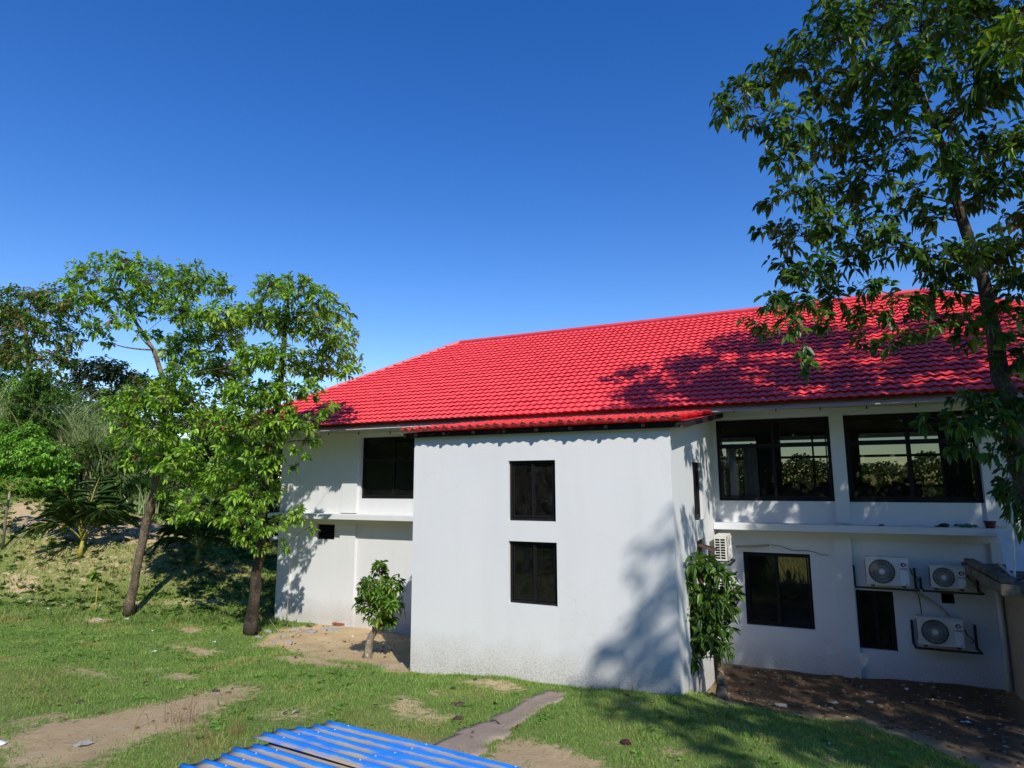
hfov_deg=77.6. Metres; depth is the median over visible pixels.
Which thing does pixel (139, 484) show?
mixed shrub
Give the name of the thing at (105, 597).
grass tuft
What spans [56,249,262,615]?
leaning tree
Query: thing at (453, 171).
sky
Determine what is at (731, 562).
wall bracket
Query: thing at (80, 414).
reed clump
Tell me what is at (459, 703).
dark clod
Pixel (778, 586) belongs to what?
window
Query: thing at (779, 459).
window
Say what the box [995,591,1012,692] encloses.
drain pipe
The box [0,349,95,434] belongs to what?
bank shrub
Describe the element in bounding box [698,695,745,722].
grass tuft
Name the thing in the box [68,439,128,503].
creeper shrub
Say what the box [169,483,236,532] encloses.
reed clump
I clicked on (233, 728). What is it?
grass tuft
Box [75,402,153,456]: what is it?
bank shrub
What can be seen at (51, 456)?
leafy shrub
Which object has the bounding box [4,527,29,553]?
fallen stick
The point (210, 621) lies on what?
bank grass
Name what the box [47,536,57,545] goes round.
seedling
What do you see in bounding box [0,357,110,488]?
reed clump
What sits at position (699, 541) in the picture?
window
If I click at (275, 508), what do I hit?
dark hedge tree
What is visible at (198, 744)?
grass tuft
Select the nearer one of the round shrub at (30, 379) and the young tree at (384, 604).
the young tree at (384, 604)
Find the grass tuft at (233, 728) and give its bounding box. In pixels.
[209,702,255,737]
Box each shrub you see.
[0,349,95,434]
[0,368,76,484]
[0,418,84,497]
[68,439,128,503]
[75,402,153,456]
[112,470,182,515]
[134,398,281,504]
[184,462,270,543]
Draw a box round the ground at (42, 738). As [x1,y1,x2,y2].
[0,468,1023,767]
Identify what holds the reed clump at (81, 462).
on the ground at (42, 738)
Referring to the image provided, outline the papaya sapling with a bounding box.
[0,477,46,548]
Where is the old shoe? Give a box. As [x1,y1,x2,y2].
[935,523,949,526]
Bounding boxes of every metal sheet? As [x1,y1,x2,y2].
[178,742,354,767]
[252,720,521,767]
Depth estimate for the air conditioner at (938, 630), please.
12.62 m
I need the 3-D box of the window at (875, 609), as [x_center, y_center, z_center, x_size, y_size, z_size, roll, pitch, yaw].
[7.742,5.000,13.546,0.696,1.196,0.064,-4,-10,25]
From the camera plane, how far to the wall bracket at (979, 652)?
12.65 m
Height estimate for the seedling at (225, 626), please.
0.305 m
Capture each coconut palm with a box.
[17,474,141,556]
[146,498,246,564]
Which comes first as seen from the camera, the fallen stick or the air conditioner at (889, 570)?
the air conditioner at (889, 570)
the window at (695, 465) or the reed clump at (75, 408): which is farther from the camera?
the reed clump at (75, 408)
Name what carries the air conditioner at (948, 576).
on the wall bracket at (954, 592)
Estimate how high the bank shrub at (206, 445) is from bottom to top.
6.485 m
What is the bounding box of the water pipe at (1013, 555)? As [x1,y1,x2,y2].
[997,473,1015,576]
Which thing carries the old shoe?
on the white house
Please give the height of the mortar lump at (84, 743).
0.039 m
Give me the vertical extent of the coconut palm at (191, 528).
2.472 m
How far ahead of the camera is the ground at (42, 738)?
10.67 m
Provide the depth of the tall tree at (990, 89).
10.54 m
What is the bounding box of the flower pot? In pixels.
[983,521,995,527]
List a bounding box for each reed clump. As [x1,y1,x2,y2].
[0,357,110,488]
[0,394,140,488]
[1,378,116,488]
[1,392,182,497]
[12,379,118,430]
[40,430,130,495]
[41,411,179,501]
[120,475,168,513]
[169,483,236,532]
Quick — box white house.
[221,288,1023,694]
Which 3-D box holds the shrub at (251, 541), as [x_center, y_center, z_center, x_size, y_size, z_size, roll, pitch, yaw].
[-12.478,5.151,28.034,4.238,3.804,2.725,-4,-10,25]
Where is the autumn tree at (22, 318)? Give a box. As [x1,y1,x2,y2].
[0,281,92,390]
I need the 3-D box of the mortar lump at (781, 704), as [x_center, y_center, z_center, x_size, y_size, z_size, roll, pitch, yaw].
[4.893,5.843,11.585,0.232,0.030,0.186,-4,-10,25]
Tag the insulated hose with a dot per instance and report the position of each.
(935, 603)
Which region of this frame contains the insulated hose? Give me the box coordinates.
[912,591,950,616]
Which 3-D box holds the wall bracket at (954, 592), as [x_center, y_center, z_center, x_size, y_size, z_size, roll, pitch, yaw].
[8.818,4.061,12.806,1.020,0.240,0.458,-4,-10,25]
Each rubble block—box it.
[302,629,317,633]
[321,626,343,630]
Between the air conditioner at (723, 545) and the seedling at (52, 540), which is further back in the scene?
the seedling at (52, 540)
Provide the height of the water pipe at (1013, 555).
2.705 m
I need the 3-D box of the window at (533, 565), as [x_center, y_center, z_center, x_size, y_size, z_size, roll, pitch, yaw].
[0.414,3.450,11.663,0.956,1.106,0.064,-4,-10,25]
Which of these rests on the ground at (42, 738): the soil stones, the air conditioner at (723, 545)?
the soil stones
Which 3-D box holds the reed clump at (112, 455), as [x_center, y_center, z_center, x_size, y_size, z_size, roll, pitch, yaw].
[-17.709,3.270,28.908,6.759,4.048,8.035,3,-9,-21]
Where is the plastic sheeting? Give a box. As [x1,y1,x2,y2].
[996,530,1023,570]
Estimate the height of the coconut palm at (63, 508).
3.048 m
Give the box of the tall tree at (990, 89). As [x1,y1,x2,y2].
[708,0,1023,543]
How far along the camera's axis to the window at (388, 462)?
19.44 m
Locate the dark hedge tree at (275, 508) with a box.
[228,439,282,548]
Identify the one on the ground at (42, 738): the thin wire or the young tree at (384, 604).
the young tree at (384, 604)
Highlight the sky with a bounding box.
[0,0,1023,477]
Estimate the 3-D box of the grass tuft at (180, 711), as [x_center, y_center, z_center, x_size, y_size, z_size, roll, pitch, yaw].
[-4.630,4.570,8.938,1.108,0.381,0.770,2,-9,-12]
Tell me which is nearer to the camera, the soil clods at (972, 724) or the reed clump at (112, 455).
the soil clods at (972, 724)
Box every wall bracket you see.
[708,550,735,565]
[852,565,919,591]
[910,620,982,654]
[919,577,984,594]
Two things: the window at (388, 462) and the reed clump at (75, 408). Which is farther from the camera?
the reed clump at (75, 408)
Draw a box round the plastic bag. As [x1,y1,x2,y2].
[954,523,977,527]
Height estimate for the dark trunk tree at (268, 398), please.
10.050 m
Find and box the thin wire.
[777,545,827,555]
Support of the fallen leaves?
on the ground at (42, 738)
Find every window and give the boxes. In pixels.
[362,436,414,498]
[510,460,555,520]
[510,541,557,605]
[692,462,700,519]
[697,539,703,584]
[716,416,834,500]
[743,552,814,628]
[843,410,983,502]
[855,590,897,650]
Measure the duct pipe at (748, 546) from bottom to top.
0.112 m
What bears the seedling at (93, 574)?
on the ground at (42, 738)
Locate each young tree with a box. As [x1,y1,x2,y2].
[351,560,405,658]
[685,550,745,700]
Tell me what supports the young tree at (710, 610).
on the ground at (42, 738)
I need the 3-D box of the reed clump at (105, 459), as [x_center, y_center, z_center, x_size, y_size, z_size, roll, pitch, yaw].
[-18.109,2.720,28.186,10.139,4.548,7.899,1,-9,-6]
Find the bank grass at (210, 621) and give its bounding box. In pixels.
[0,486,296,627]
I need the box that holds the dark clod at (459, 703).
[450,701,464,706]
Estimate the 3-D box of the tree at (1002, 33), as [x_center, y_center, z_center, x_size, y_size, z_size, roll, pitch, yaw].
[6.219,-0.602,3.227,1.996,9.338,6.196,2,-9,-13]
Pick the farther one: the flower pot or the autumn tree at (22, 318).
the autumn tree at (22, 318)
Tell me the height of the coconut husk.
0.087 m
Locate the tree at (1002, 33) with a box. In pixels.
[971,4,1023,85]
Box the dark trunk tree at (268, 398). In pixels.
[196,271,365,635]
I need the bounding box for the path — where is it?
[434,690,566,755]
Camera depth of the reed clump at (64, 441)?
28.27 m
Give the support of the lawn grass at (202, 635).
on the ground at (42, 738)
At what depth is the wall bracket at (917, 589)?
13.20 m
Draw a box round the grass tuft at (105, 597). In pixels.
[86,589,121,602]
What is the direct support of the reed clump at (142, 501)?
on the ground at (42, 738)
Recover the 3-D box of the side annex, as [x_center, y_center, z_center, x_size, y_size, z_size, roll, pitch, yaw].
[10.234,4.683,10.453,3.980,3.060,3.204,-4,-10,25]
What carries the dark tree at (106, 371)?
on the ground at (42, 738)
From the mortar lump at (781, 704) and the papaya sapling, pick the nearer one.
the mortar lump at (781, 704)
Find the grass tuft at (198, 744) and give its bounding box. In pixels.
[158,728,230,762]
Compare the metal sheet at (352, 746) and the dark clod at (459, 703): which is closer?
the metal sheet at (352, 746)
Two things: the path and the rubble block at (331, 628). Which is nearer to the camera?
the path
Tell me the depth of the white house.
13.66 m
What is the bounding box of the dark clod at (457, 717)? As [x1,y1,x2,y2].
[454,715,462,719]
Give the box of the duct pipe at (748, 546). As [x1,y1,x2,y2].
[736,544,768,547]
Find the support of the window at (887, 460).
in the white house
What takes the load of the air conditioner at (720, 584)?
on the wall bracket
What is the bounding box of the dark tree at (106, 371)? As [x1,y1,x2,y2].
[53,354,153,415]
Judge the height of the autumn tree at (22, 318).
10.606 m
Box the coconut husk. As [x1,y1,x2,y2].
[620,739,631,745]
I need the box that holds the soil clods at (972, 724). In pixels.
[182,666,1023,764]
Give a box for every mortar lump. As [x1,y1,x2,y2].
[73,740,93,746]
[775,703,787,707]
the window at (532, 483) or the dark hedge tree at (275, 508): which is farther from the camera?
the dark hedge tree at (275, 508)
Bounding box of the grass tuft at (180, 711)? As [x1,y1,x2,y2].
[134,689,228,729]
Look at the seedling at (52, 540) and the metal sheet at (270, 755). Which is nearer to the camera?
the metal sheet at (270, 755)
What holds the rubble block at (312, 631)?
on the ground at (42, 738)
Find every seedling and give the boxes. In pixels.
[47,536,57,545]
[87,569,101,579]
[221,619,231,629]
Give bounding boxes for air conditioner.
[714,533,732,561]
[718,575,735,602]
[864,555,918,587]
[915,614,973,649]
[928,564,975,590]
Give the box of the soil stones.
[174,627,1023,766]
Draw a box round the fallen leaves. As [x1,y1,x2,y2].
[3,526,1023,767]
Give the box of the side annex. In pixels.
[961,558,1023,700]
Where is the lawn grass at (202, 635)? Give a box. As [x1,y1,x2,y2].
[0,515,1021,767]
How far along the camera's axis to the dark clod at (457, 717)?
8.87 m
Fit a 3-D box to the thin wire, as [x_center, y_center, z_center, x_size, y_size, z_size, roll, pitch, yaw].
[6.409,3.710,14.232,1.171,0.200,0.011,-4,-10,25]

